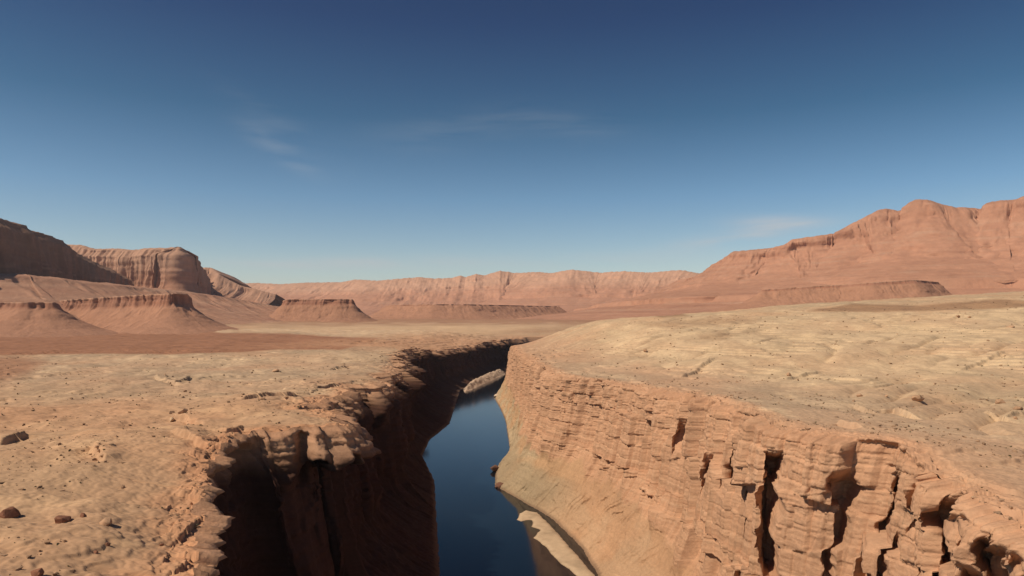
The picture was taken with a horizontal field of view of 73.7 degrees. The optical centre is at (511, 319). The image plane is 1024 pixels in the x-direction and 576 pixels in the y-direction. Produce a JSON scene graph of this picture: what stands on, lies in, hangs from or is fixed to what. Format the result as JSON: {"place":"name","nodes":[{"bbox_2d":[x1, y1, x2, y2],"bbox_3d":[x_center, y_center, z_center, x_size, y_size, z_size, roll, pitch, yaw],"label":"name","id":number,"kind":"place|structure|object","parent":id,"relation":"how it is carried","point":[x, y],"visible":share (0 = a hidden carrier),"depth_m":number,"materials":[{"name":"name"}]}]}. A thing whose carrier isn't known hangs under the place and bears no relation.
{"place":"outdoors","nodes":[
{"label":"outdoors","id":0,"kind":"place"},
{"bbox_2d":[0,302,117,337],"bbox_3d":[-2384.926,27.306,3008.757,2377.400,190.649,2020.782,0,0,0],"label":"mesa","id":1,"kind":"structure","parent":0,"point":[35,319],"depth_m":2483.57,"materials":[{"name":"brown stone"}]},
{"bbox_2d":[0,218,133,285],"bbox_3d":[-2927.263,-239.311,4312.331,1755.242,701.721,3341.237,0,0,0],"label":"cliff","id":2,"kind":"structure","parent":0,"point":[24,249],"depth_m":3955.83,"materials":[{"name":"brown stone"}]},
{"bbox_2d":[67,244,210,294],"bbox_3d":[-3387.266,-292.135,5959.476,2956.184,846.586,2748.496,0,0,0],"label":"cliff","id":3,"kind":"structure","parent":0,"point":[177,268],"depth_m":5308.49,"materials":[{"name":"brown stone"}]},
{"bbox_2d":[0,273,282,323],"bbox_3d":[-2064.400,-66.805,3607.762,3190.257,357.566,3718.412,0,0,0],"label":"hills","id":4,"kind":"structure","parent":0,"point":[22,287],"depth_m":3500.14,"materials":[{"name":"brown stone"}]},
{"bbox_2d":[61,293,237,334],"bbox_3d":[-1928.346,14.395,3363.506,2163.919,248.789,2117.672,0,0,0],"label":"mesa","id":5,"kind":"structure","parent":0,"point":[177,314],"depth_m":2822.06,"materials":[{"name":"brown stone"}]},
{"bbox_2d":[203,267,284,306],"bbox_3d":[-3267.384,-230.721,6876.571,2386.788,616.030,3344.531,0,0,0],"label":"foothill","id":6,"kind":"structure","parent":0,"point":[224,285],"depth_m":6856.83,"materials":[{"name":"brown stone"}]},
{"bbox_2d":[0,319,597,575],"bbox_3d":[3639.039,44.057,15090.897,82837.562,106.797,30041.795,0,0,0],"label":"plateau","id":7,"kind":"structure","parent":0,"point":[166,473],"depth_m":422.17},
{"bbox_2d":[0,506,21,517],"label":"boulder","id":8,"kind":"object","parent":7,"relation":"on","point":[12,512],"visible":0.9,"depth_m":211.97,"materials":[{"name":"brown stone"}]},
{"bbox_2d":[30,568,43,575],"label":"boulder","id":9,"kind":"object","parent":7,"relation":"on","point":[38,572],"visible":1,"depth_m":164.85,"materials":[{"name":"brown stone"}]},
{"bbox_2d":[54,515,70,523],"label":"boulder","id":10,"kind":"object","parent":7,"relation":"on","point":[58,519],"visible":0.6,"depth_m":207.70,"materials":[{"name":"brown stone"}]},
{"bbox_2d":[99,518,111,525],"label":"boulder","id":11,"kind":"object","parent":7,"relation":"on","point":[106,521],"visible":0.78,"depth_m":208.41,"materials":[{"name":"beige stone"}]},
{"bbox_2d":[171,408,187,416],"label":"boulder","id":12,"kind":"object","parent":7,"relation":"on","point":[184,410],"visible":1,"depth_m":419.05,"materials":[{"name":"brown stone"}]},
{"bbox_2d":[0,295,1023,575],"bbox_3d":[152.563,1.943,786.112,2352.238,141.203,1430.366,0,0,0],"label":"scattered stones","id":13,"kind":"object","parent":7,"relation":"on","point":[20,567],"visible":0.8,"depth_m":409.34,"materials":[{"name":"brown stone"}]},
{"bbox_2d":[269,299,377,321],"bbox_3d":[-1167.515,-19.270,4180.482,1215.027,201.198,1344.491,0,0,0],"label":"mesa","id":14,"kind":"structure","parent":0,"point":[335,310],"depth_m":3839.07,"materials":[{"name":"brown stone"}]},
{"bbox_2d":[189,337,542,575],"bbox_3d":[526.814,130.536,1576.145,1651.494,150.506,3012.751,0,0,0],"label":"canyon wall","id":15,"kind":"structure","parent":0,"point":[356,496],"depth_m":421.40,"materials":[{"name":"stone"}]},
{"bbox_2d":[370,304,565,318],"bbox_3d":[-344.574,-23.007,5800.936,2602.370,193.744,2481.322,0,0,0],"label":"mesa","id":16,"kind":"structure","parent":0,"point":[444,311],"depth_m":5144.76,"materials":[{"name":"brown stone"}]},
{"bbox_2d":[245,269,698,315],"bbox_3d":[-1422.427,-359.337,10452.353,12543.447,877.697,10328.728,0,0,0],"label":"mountain range","id":17,"kind":"structure","parent":0,"point":[569,290],"depth_m":10190.86,"materials":[{"name":"brown stone"}]},
{"bbox_2d":[463,369,504,391],"bbox_3d":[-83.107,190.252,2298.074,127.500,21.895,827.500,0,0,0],"label":"talus island","id":18,"kind":"structure","parent":0,"point":[483,379],"depth_m":2186.52,"materials":[{"name":"beige stone"}]},
{"bbox_2d":[0,0,1023,283],"label":"sky","id":19,"kind":"structure","parent":0,"point":[264,141],"materials":[{"name":"blue"}]},
{"bbox_2d":[517,510,594,575],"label":"sandbar","id":20,"kind":"structure","parent":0,"point":[555,544],"depth_m":604.81,"materials":[{"name":"beige sand"}]},
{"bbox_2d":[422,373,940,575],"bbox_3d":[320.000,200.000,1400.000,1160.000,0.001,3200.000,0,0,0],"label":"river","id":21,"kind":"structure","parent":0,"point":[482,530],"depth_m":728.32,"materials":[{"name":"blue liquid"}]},
{"bbox_2d":[490,465,498,471],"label":"boulder","id":22,"kind":"object","parent":21,"relation":"in","point":[494,468],"visible":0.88,"depth_m":899.39,"materials":[{"name":"brown stone"}]},
{"bbox_2d":[495,482,502,488],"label":"boulder","id":23,"kind":"object","parent":21,"relation":"in","point":[498,485],"visible":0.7,"depth_m":812.70,"materials":[{"name":"brown stone"}]},
{"bbox_2d":[495,346,1023,575],"bbox_3d":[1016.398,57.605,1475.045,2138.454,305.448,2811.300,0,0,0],"label":"canyon wall","id":24,"kind":"structure","parent":0,"point":[612,478],"depth_m":414.79,"materials":[{"name":"stone"}]},
{"bbox_2d":[513,291,1023,531],"bbox_3d":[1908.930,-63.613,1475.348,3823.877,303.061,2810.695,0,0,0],"label":"plateau","id":25,"kind":"structure","parent":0,"point":[958,466],"depth_m":719.43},
{"bbox_2d":[517,196,1023,319],"bbox_3d":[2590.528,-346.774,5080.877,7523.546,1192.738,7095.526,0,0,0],"label":"mountain","id":26,"kind":"structure","parent":0,"point":[958,250],"depth_m":5036.00,"materials":[{"name":"brown stone"}]},
{"bbox_2d":[705,280,952,311],"bbox_3d":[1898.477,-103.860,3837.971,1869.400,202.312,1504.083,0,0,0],"label":"mesa","id":27,"kind":"structure","parent":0,"point":[847,292],"depth_m":3539.91,"materials":[{"name":"brown stone"}]},
{"bbox_2d":[911,395,924,401],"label":"boulder","id":28,"kind":"object","parent":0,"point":[919,398],"visible":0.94,"depth_m":474.17,"materials":[{"name":"brown stone"}]},
{"bbox_2d":[995,399,1005,403],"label":"boulder","id":29,"kind":"object","parent":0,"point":[998,401],"visible":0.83,"depth_m":467.51,"materials":[{"name":"beige stone"}]},
{"bbox_2d":[1013,406,1022,409],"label":"boulder","id":30,"kind":"object","parent":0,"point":[1017,408],"visible":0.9,"depth_m":439.56,"materials":[{"name":"brown stone"}]}
]}

